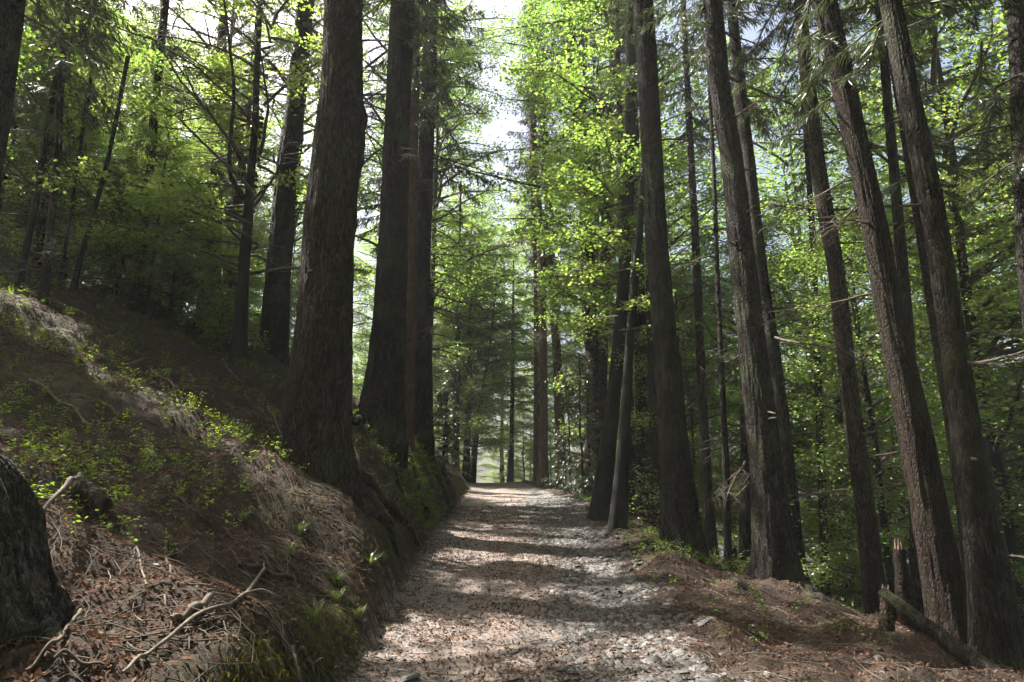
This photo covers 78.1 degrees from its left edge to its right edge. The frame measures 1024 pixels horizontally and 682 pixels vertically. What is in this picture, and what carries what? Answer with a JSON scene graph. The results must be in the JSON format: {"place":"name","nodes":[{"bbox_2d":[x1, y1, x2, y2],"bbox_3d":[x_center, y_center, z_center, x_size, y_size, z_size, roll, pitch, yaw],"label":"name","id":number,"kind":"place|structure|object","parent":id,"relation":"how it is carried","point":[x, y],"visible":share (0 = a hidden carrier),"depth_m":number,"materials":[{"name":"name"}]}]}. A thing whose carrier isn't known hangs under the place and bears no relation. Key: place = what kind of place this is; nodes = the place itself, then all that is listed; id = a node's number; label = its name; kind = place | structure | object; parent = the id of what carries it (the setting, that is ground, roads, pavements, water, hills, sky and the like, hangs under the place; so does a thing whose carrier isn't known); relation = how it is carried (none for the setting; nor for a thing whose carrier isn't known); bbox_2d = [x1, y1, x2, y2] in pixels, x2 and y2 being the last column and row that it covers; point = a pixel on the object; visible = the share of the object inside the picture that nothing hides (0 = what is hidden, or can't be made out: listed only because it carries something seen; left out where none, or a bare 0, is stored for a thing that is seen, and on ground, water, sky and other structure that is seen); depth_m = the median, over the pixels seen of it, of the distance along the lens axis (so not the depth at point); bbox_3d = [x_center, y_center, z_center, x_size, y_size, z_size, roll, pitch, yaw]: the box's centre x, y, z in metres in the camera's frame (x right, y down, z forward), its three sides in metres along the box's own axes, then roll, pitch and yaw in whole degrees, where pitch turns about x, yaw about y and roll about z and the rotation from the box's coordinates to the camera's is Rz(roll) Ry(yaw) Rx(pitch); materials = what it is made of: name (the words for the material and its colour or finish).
{"place":"outdoors","nodes":[
{"label":"outdoors","id":0,"kind":"place"},
{"bbox_2d":[0,283,1023,681],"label":"ground","id":1,"kind":"structure","parent":0,"point":[232,477],"depth_m":7.32,"materials":[{"name":"brown soil"}]},
{"bbox_2d":[0,0,67,290],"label":"spruce tree","id":2,"kind":"object","parent":1,"relation":"on","point":[15,120],"visible":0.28,"depth_m":15.45,"materials":[{"name":"green plant"}]},
{"bbox_2d":[0,453,75,647],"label":"gnarled stump","id":3,"kind":"object","parent":1,"relation":"on","point":[35,599],"visible":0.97,"depth_m":3.27,"materials":[{"name":"brown wood"}]},
{"bbox_2d":[0,66,98,289],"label":"young spruce","id":4,"kind":"object","parent":1,"relation":"on","point":[42,217],"visible":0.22,"depth_m":16.14,"materials":[{"name":"green plant"}]},
{"bbox_2d":[16,6,116,288],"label":"spruce tree","id":5,"kind":"object","parent":1,"relation":"on","point":[83,213],"visible":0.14,"depth_m":18.43,"materials":[{"name":"green plant"}]},
{"bbox_2d":[0,0,153,353],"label":"spruce tree","id":6,"kind":"object","parent":1,"relation":"on","point":[19,280],"visible":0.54,"depth_m":14.46,"materials":[{"name":"brown plant"}]},
{"bbox_2d":[0,0,162,304],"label":"spruce tree","id":7,"kind":"object","parent":1,"relation":"on","point":[43,286],"visible":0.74,"depth_m":14.69,"materials":[{"name":"green plant"}]},
{"bbox_2d":[2,6,164,284],"bbox_3d":[-15.453,-5.637,22.239,5.942,13.634,6.807,-4,-14,19],"label":"beech tree","id":8,"kind":"object","parent":1,"relation":"on","point":[113,151],"visible":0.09,"depth_m":22.55,"materials":[{"name":"green plant"}]},
{"bbox_2d":[0,0,171,250],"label":"spruce tree","id":9,"kind":"object","parent":1,"relation":"on","point":[12,15],"visible":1,"depth_m":10.11,"materials":[{"name":"green plant"}]},
{"bbox_2d":[0,0,176,283],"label":"beech tree","id":10,"kind":"object","parent":1,"relation":"on","point":[42,228],"visible":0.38,"depth_m":16.04,"materials":[{"name":"green plant"}]},
{"bbox_2d":[71,479,112,515],"bbox_3d":[-3.543,1.317,5.315,0.338,0.301,0.184,-2,-13,7],"label":"rock","id":11,"kind":"object","parent":1,"relation":"on","point":[93,496],"visible":0.98,"depth_m":5.26,"materials":[{"name":"grey stone"}]},
{"bbox_2d":[63,159,149,308],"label":"young spruce","id":12,"kind":"object","parent":1,"relation":"on","point":[116,289],"visible":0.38,"depth_m":15.27,"materials":[{"name":"green plant"}]},
{"bbox_2d":[0,56,235,291],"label":"spruce tree","id":13,"kind":"object","parent":1,"relation":"on","point":[78,265],"visible":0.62,"depth_m":14.59,"materials":[{"name":"brown plant"}]},
{"bbox_2d":[83,107,217,316],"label":"beech tree","id":14,"kind":"object","parent":1,"relation":"on","point":[151,267],"visible":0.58,"depth_m":15.79,"materials":[{"name":"green plant"}]},
{"bbox_2d":[52,0,249,313],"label":"spruce tree","id":15,"kind":"object","parent":1,"relation":"on","point":[138,304],"visible":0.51,"depth_m":16.65,"materials":[{"name":"green plant"}]},
{"bbox_2d":[83,0,251,316],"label":"beech tree","id":16,"kind":"object","parent":1,"relation":"on","point":[189,38],"visible":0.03,"depth_m":34.16,"materials":[{"name":"green plant"}]},
{"bbox_2d":[104,105,235,304],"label":"beech tree","id":17,"kind":"object","parent":1,"relation":"on","point":[217,148],"visible":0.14,"depth_m":18.43,"materials":[{"name":"green plant"}]},
{"bbox_2d":[138,182,210,328],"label":"young spruce","id":18,"kind":"object","parent":1,"relation":"on","point":[174,277],"visible":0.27,"depth_m":16.15,"materials":[{"name":"green plant"}]},
{"bbox_2d":[145,249,229,331],"bbox_3d":[-8.643,-1.023,16.719,2.497,2.784,2.158,0,-13,0],"label":"shrub","id":19,"kind":"object","parent":1,"relation":"on","point":[185,281],"visible":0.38,"depth_m":16.43,"materials":[{"name":"green plant"}]},
{"bbox_2d":[30,0,376,365],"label":"beech tree","id":20,"kind":"object","parent":1,"relation":"on","point":[166,204],"visible":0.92,"depth_m":15.00,"materials":[{"name":"green plant"}]},
{"bbox_2d":[102,0,320,273],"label":"beech tree","id":21,"kind":"object","parent":1,"relation":"on","point":[192,29],"visible":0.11,"depth_m":25.82,"materials":[{"name":"green plant"}]},
{"bbox_2d":[175,265,271,355],"bbox_3d":[-7.149,-0.634,15.623,2.146,2.258,1.910,-4,-14,19],"label":"shrub","id":22,"kind":"object","parent":1,"relation":"on","point":[227,313],"visible":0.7,"depth_m":15.31,"materials":[{"name":"green plant"}]},
{"bbox_2d":[187,0,261,337],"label":"spruce tree","id":23,"kind":"object","parent":1,"relation":"on","point":[221,39],"visible":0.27,"depth_m":22.34,"materials":[{"name":"green plant"}]},
{"bbox_2d":[174,0,280,336],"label":"spruce tree","id":24,"kind":"object","parent":1,"relation":"on","point":[236,202],"visible":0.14,"depth_m":24.16,"materials":[{"name":"green plant"}]},
{"bbox_2d":[0,272,455,554],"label":"bilberry undergrowth","id":25,"kind":"object","parent":1,"relation":"on","point":[91,474],"visible":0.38,"depth_m":8.25,"materials":[{"name":"green plant"}]},
{"bbox_2d":[199,207,269,336],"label":"beech tree","id":26,"kind":"object","parent":1,"relation":"on","point":[258,279],"visible":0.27,"depth_m":19.90,"materials":[{"name":"green plant"}]},
{"bbox_2d":[251,0,323,365],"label":"spruce tree","id":27,"kind":"object","parent":1,"relation":"on","point":[274,318],"visible":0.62,"depth_m":17.06,"materials":[{"name":"brown plant"}]},
{"bbox_2d":[198,0,386,318],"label":"beech tree","id":28,"kind":"object","parent":1,"relation":"on","point":[300,205],"visible":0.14,"depth_m":27.09,"materials":[{"name":"green plant"}]},
{"bbox_2d":[163,441,474,681],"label":"moss","id":29,"kind":"object","parent":1,"relation":"on","point":[259,648],"visible":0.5,"depth_m":4.98,"materials":[{"name":"green plant"}]},
{"bbox_2d":[237,0,457,235],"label":"beech tree","id":30,"kind":"object","parent":1,"relation":"on","point":[361,194],"visible":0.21,"depth_m":23.47,"materials":[{"name":"green plant"}]},
{"bbox_2d":[282,0,418,555],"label":"spruce tree","id":31,"kind":"object","parent":1,"relation":"on","point":[317,416],"visible":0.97,"depth_m":10.42,"materials":[{"name":"brown plant"}]},
{"bbox_2d":[306,2,501,291],"bbox_3d":[-4.772,-6.518,26.496,8.760,21.925,9.605,0,-13,0],"label":"beech tree","id":32,"kind":"object","parent":1,"relation":"on","point":[443,214],"visible":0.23,"depth_m":26.25,"materials":[{"name":"green plant"}]},
{"bbox_2d":[352,0,467,507],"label":"spruce tree","id":33,"kind":"object","parent":1,"relation":"on","point":[381,407],"visible":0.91,"depth_m":15.68,"materials":[{"name":"brown plant"}]},
{"bbox_2d":[354,0,468,457],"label":"spruce tree","id":34,"kind":"object","parent":1,"relation":"on","point":[416,121],"visible":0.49,"depth_m":19.73,"materials":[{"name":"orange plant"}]},
{"bbox_2d":[353,38,516,344],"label":"beech tree","id":35,"kind":"object","parent":1,"relation":"on","point":[450,175],"visible":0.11,"depth_m":41.05,"materials":[{"name":"green plant"}]},
{"bbox_2d":[355,0,525,457],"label":"spruce tree","id":36,"kind":"object","parent":1,"relation":"on","point":[423,427],"visible":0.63,"depth_m":22.48,"materials":[{"name":"brown plant"}]},
{"bbox_2d":[354,0,536,450],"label":"beech tree","id":37,"kind":"object","parent":1,"relation":"on","point":[466,297],"visible":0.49,"depth_m":30.18,"materials":[{"name":"green plant"}]},
{"bbox_2d":[362,0,529,138],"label":"beech tree","id":38,"kind":"object","parent":1,"relation":"on","point":[475,19],"visible":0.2,"depth_m":36.04,"materials":[{"name":"green plant"}]},
{"bbox_2d":[432,387,463,482],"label":"young spruce","id":39,"kind":"object","parent":1,"relation":"on","point":[439,415],"visible":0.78,"depth_m":21.79,"materials":[{"name":"green plant"}]},
{"bbox_2d":[434,357,472,477],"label":"young spruce","id":40,"kind":"object","parent":1,"relation":"on","point":[454,386],"visible":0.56,"depth_m":29.96,"materials":[{"name":"green plant"}]},
{"bbox_2d":[431,181,497,470],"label":"spruce tree","id":41,"kind":"object","parent":1,"relation":"on","point":[467,339],"visible":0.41,"depth_m":36.90,"materials":[{"name":"green plant"}]},
{"bbox_2d":[432,208,527,482],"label":"beech tree","id":42,"kind":"object","parent":1,"relation":"on","point":[471,395],"visible":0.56,"depth_m":37.09,"materials":[{"name":"green plant"}]},
{"bbox_2d":[431,206,528,435],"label":"beech tree","id":43,"kind":"object","parent":1,"relation":"on","point":[462,378],"visible":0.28,"depth_m":39.34,"materials":[{"name":"green plant"}]},
{"bbox_2d":[439,250,530,482],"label":"tree","id":44,"kind":"object","parent":1,"relation":"on","point":[475,450],"visible":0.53,"depth_m":39.13,"materials":[{"name":"green plant"}]},
{"bbox_2d":[0,282,1023,681],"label":"leaf litter","id":45,"kind":"object","parent":1,"relation":"on","point":[96,634],"visible":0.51,"depth_m":6.68,"materials":[{"name":"brown plant"}]},
{"bbox_2d":[0,283,1023,681],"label":"fallen twigs","id":46,"kind":"object","parent":1,"relation":"on","point":[256,595],"depth_m":6.25,"materials":[{"name":"brown wood"}]},
{"bbox_2d":[486,260,548,481],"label":"spruce tree","id":47,"kind":"object","parent":1,"relation":"on","point":[510,478],"visible":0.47,"depth_m":42.34,"materials":[{"name":"green plant"}]},
{"bbox_2d":[490,171,583,446],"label":"beech tree","id":48,"kind":"object","parent":1,"relation":"on","point":[530,325],"visible":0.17,"depth_m":45.11,"materials":[{"name":"green plant"}]},
{"bbox_2d":[495,0,584,487],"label":"spruce tree","id":49,"kind":"object","parent":1,"relation":"on","point":[543,461],"visible":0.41,"depth_m":34.71,"materials":[{"name":"green plant"}]},
{"bbox_2d":[504,0,584,487],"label":"spruce tree","id":50,"kind":"object","parent":1,"relation":"on","point":[558,412],"visible":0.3,"depth_m":35.11,"materials":[{"name":"green plant"}]},
{"bbox_2d":[512,114,584,484],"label":"spruce tree","id":51,"kind":"object","parent":1,"relation":"on","point":[536,436],"visible":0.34,"depth_m":35.01,"materials":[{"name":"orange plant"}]},
{"bbox_2d":[542,378,586,495],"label":"young spruce","id":52,"kind":"object","parent":1,"relation":"on","point":[562,430],"visible":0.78,"depth_m":26.64,"materials":[{"name":"green plant"}]},
{"bbox_2d":[477,0,672,496],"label":"beech tree","id":53,"kind":"object","parent":1,"relation":"on","point":[529,34],"visible":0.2,"depth_m":30.56,"materials":[{"name":"green plant"}]},
{"bbox_2d":[552,352,602,501],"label":"young spruce","id":54,"kind":"object","parent":1,"relation":"on","point":[582,459],"visible":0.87,"depth_m":23.74,"materials":[{"name":"green plant"}]},
{"bbox_2d":[543,0,613,493],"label":"spruce tree","id":55,"kind":"object","parent":1,"relation":"on","point":[595,372],"visible":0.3,"depth_m":26.79,"materials":[{"name":"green plant"}]},
{"bbox_2d":[501,0,699,521],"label":"beech tree","id":56,"kind":"object","parent":1,"relation":"on","point":[599,507],"visible":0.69,"depth_m":18.54,"materials":[{"name":"green plant"}]},
{"bbox_2d":[533,214,686,471],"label":"beech tree","id":57,"kind":"object","parent":1,"relation":"on","point":[568,335],"visible":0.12,"depth_m":33.53,"materials":[{"name":"green plant"}]},
{"bbox_2d":[441,0,790,447],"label":"beech tree","id":58,"kind":"object","parent":1,"relation":"on","point":[512,72],"visible":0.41,"depth_m":24.66,"materials":[{"name":"green plant"}]},
{"bbox_2d":[558,0,685,515],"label":"spruce tree","id":59,"kind":"object","parent":1,"relation":"on","point":[618,106],"visible":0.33,"depth_m":21.32,"materials":[{"name":"brown plant"}]},
{"bbox_2d":[581,3,664,521],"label":"spruce tree","id":60,"kind":"object","parent":1,"relation":"on","point":[640,406],"visible":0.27,"depth_m":18.71,"materials":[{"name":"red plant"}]},
{"bbox_2d":[530,115,716,531],"bbox_3d":[2.746,-1.984,15.808,4.468,14.021,3.993,0,-13,0],"label":"beech tree","id":61,"kind":"object","parent":1,"relation":"on","point":[618,515],"visible":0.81,"depth_m":15.44,"materials":[{"name":"green plant"}]},
{"bbox_2d":[528,50,789,450],"bbox_3d":[6.405,-1.659,29.029,11.944,23.926,10.427,-4,-14,18],"label":"beech tree","id":62,"kind":"object","parent":1,"relation":"on","point":[671,269],"visible":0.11,"depth_m":28.57,"materials":[{"name":"green plant"}]},
{"bbox_2d":[606,0,729,531],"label":"spruce tree","id":63,"kind":"object","parent":1,"relation":"on","point":[653,448],"visible":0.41,"depth_m":17.18,"materials":[{"name":"grey plant"}]},
{"bbox_2d":[605,254,740,530],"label":"beech tree","id":64,"kind":"object","parent":1,"relation":"on","point":[694,444],"visible":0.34,"depth_m":17.85,"materials":[{"name":"green plant"}]},
{"bbox_2d":[633,0,759,595],"bbox_3d":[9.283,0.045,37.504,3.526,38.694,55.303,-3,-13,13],"label":"spruce tree","id":65,"kind":"object","parent":1,"relation":"on","point":[680,518],"visible":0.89,"depth_m":12.14,"materials":[{"name":"grey plant"}]},
{"bbox_2d":[678,320,739,559],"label":"young spruce","id":66,"kind":"object","parent":1,"relation":"on","point":[685,372],"visible":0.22,"depth_m":18.86,"materials":[{"name":"green plant"}]},
{"bbox_2d":[685,337,740,560],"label":"beech tree","id":67,"kind":"object","parent":1,"relation":"on","point":[734,543],"visible":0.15,"depth_m":21.38,"materials":[{"name":"green plant"}]},
{"bbox_2d":[670,0,776,559],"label":"spruce tree","id":68,"kind":"object","parent":1,"relation":"on","point":[727,535],"visible":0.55,"depth_m":13.97,"materials":[{"name":"grey plant"}]},
{"bbox_2d":[558,486,895,644],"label":"verge undergrowth","id":69,"kind":"object","parent":1,"relation":"on","point":[705,558],"visible":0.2,"depth_m":10.38,"materials":[{"name":"green plant"}]},
{"bbox_2d":[610,0,872,602],"bbox_3d":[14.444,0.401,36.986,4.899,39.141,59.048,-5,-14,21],"label":"spruce tree","id":70,"kind":"object","parent":1,"relation":"on","point":[774,551],"visible":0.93,"depth_m":11.03,"materials":[{"name":"brown plant"}]},
{"bbox_2d":[657,1,840,559],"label":"spruce tree","id":71,"kind":"object","parent":1,"relation":"on","point":[710,531],"visible":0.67,"depth_m":16.96,"materials":[{"name":"grey plant"}]},
{"bbox_2d":[667,184,851,536],"bbox_3d":[9.360,2.123,25.189,8.296,17.828,7.768,-1,-13,3],"label":"beech tree","id":72,"kind":"object","parent":1,"relation":"on","point":[772,223],"visible":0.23,"depth_m":24.60,"materials":[{"name":"green plant"}]},
{"bbox_2d":[677,0,885,579],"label":"spruce tree","id":73,"kind":"object","parent":1,"relation":"on","point":[744,118],"visible":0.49,"depth_m":13.11,"materials":[{"name":"grey plant"}]},
{"bbox_2d":[675,0,894,615],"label":"spruce tree","id":74,"kind":"object","parent":1,"relation":"on","point":[873,579],"visible":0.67,"depth_m":10.82,"materials":[{"name":"brown plant"}]},
{"bbox_2d":[697,0,883,599],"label":"spruce tree","id":75,"kind":"object","parent":1,"relation":"on","point":[807,180],"visible":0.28,"depth_m":15.69,"materials":[{"name":"grey plant"}]},
{"bbox_2d":[676,181,908,521],"bbox_3d":[11.334,2.743,28.623,10.523,21.079,9.186,3,-13,-15],"label":"beech tree","id":76,"kind":"object","parent":1,"relation":"on","point":[783,195],"visible":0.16,"depth_m":28.75,"materials":[{"name":"green plant"}]},
{"bbox_2d":[687,0,908,566],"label":"spruce tree","id":77,"kind":"object","parent":1,"relation":"on","point":[744,544],"visible":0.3,"depth_m":13.99,"materials":[{"name":"grey plant"}]},
{"bbox_2d":[689,27,932,594],"bbox_3d":[16.200,-0.064,32.319,13.462,34.259,13.864,1,-13,-4],"label":"beech tree","id":78,"kind":"object","parent":1,"relation":"on","point":[766,180],"visible":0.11,"depth_m":33.31,"materials":[{"name":"green plant"}]},
{"bbox_2d":[783,333,908,602],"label":"beech tree","id":79,"kind":"object","parent":1,"relation":"on","point":[798,438],"visible":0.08,"depth_m":24.70,"materials":[{"name":"green plant"}]},
{"bbox_2d":[731,0,967,645],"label":"spruce tree","id":80,"kind":"object","parent":1,"relation":"on","point":[943,580],"visible":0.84,"depth_m":8.78,"materials":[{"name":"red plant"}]},
{"bbox_2d":[795,371,908,610],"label":"beech tree","id":81,"kind":"object","parent":1,"relation":"on","point":[815,530],"visible":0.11,"depth_m":17.89,"materials":[{"name":"green plant"}]},
{"bbox_2d":[750,0,958,634],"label":"spruce tree","id":82,"kind":"object","parent":1,"relation":"on","point":[901,254],"visible":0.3,"depth_m":11.27,"materials":[{"name":"grey plant"}]},
{"bbox_2d":[770,228,944,601],"bbox_3d":[15.108,4.756,28.374,9.353,21.468,9.990,-7,-15,27],"label":"beech tree","id":83,"kind":"object","parent":1,"relation":"on","point":[800,292],"visible":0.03,"depth_m":28.94,"materials":[{"name":"green plant"}]},
{"bbox_2d":[814,390,908,612],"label":"young spruce","id":84,"kind":"object","parent":1,"relation":"on","point":[838,416],"visible":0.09,"depth_m":16.58,"materials":[{"name":"green plant"}]},
{"bbox_2d":[726,0,1023,628],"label":"beech tree","id":85,"kind":"object","parent":1,"relation":"on","point":[988,412],"visible":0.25,"depth_m":17.81,"materials":[{"name":"green plant"}]},
{"bbox_2d":[731,175,1023,622],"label":"beech tree","id":86,"kind":"object","parent":1,"relation":"on","point":[885,531],"visible":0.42,"depth_m":12.52,"materials":[{"name":"green plant"}]},
{"bbox_2d":[808,367,961,608],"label":"beech tree","id":87,"kind":"object","parent":1,"relation":"on","point":[900,498],"visible":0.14,"depth_m":15.33,"materials":[{"name":"green plant"}]},
{"bbox_2d":[780,0,1023,539],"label":"beech tree","id":88,"kind":"object","parent":1,"relation":"on","point":[974,273],"visible":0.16,"depth_m":19.03,"materials":[{"name":"green plant"}]},
{"bbox_2d":[893,538,915,631],"bbox_3d":[5.409,3.586,8.718,0.226,1.659,0.212,0,-13,0],"label":"dead snag","id":89,"kind":"object","parent":1,"relation":"on","point":[902,585],"visible":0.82,"depth_m":8.72,"materials":[{"name":"brown wood"}]},
{"bbox_2d":[793,0,1023,670],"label":"spruce tree","id":90,"kind":"object","parent":1,"relation":"on","point":[992,634],"visible":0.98,"depth_m":7.06,"materials":[{"name":"brown plant"}]},
{"bbox_2d":[802,0,1023,657],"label":"spruce tree","id":91,"kind":"object","parent":1,"relation":"on","point":[1014,603],"visible":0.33,"depth_m":10.76,"materials":[{"name":"grey plant"}]},
{"bbox_2d":[811,0,1023,578],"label":"spruce tree","id":92,"kind":"object","parent":1,"relation":"on","point":[933,91],"visible":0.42,"depth_m":10.22,"materials":[{"name":"grey plant"}]},
{"bbox_2d":[878,587,999,670],"bbox_3d":[4.374,3.010,6.436,0.171,0.698,1.746,1,-13,-3],"label":"fallen log","id":93,"kind":"object","parent":1,"relation":"on","point":[965,654],"visible":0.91,"depth_m":6.40,"materials":[{"name":"brown wood"}]},
{"bbox_2d":[861,231,1023,581],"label":"beech tree","id":94,"kind":"object","parent":1,"relation":"on","point":[1019,548],"visible":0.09,"depth_m":22.11,"materials":[{"name":"green plant"}]},
{"bbox_2d":[871,127,1023,585],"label":"beech tree","id":95,"kind":"object","parent":1,"relation":"on","point":[1007,464],"visible":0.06,"depth_m":23.96,"materials":[{"name":"green plant"}]},
{"bbox_2d":[885,0,1023,340],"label":"spruce tree","id":96,"kind":"object","parent":1,"relation":"on","point":[1015,14],"visible":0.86,"depth_m":9.21,"materials":[{"name":"brown plant"}]},
{"bbox_2d":[918,0,1023,545],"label":"spruce tree","id":97,"kind":"object","parent":1,"relation":"on","point":[1010,447],"visible":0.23,"depth_m":19.78,"materials":[{"name":"green plant"}]},
{"bbox_2d":[927,0,1023,510],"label":"beech tree","id":98,"kind":"object","parent":1,"relation":"on","point":[980,201],"visible":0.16,"depth_m":21.16,"materials":[{"name":"green plant"}]},
{"bbox_2d":[313,482,770,681],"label":"path","id":99,"kind":"structure","parent":0,"point":[505,491],"depth_m":8.20,"materials":[{"name":"beige gravel"}]},
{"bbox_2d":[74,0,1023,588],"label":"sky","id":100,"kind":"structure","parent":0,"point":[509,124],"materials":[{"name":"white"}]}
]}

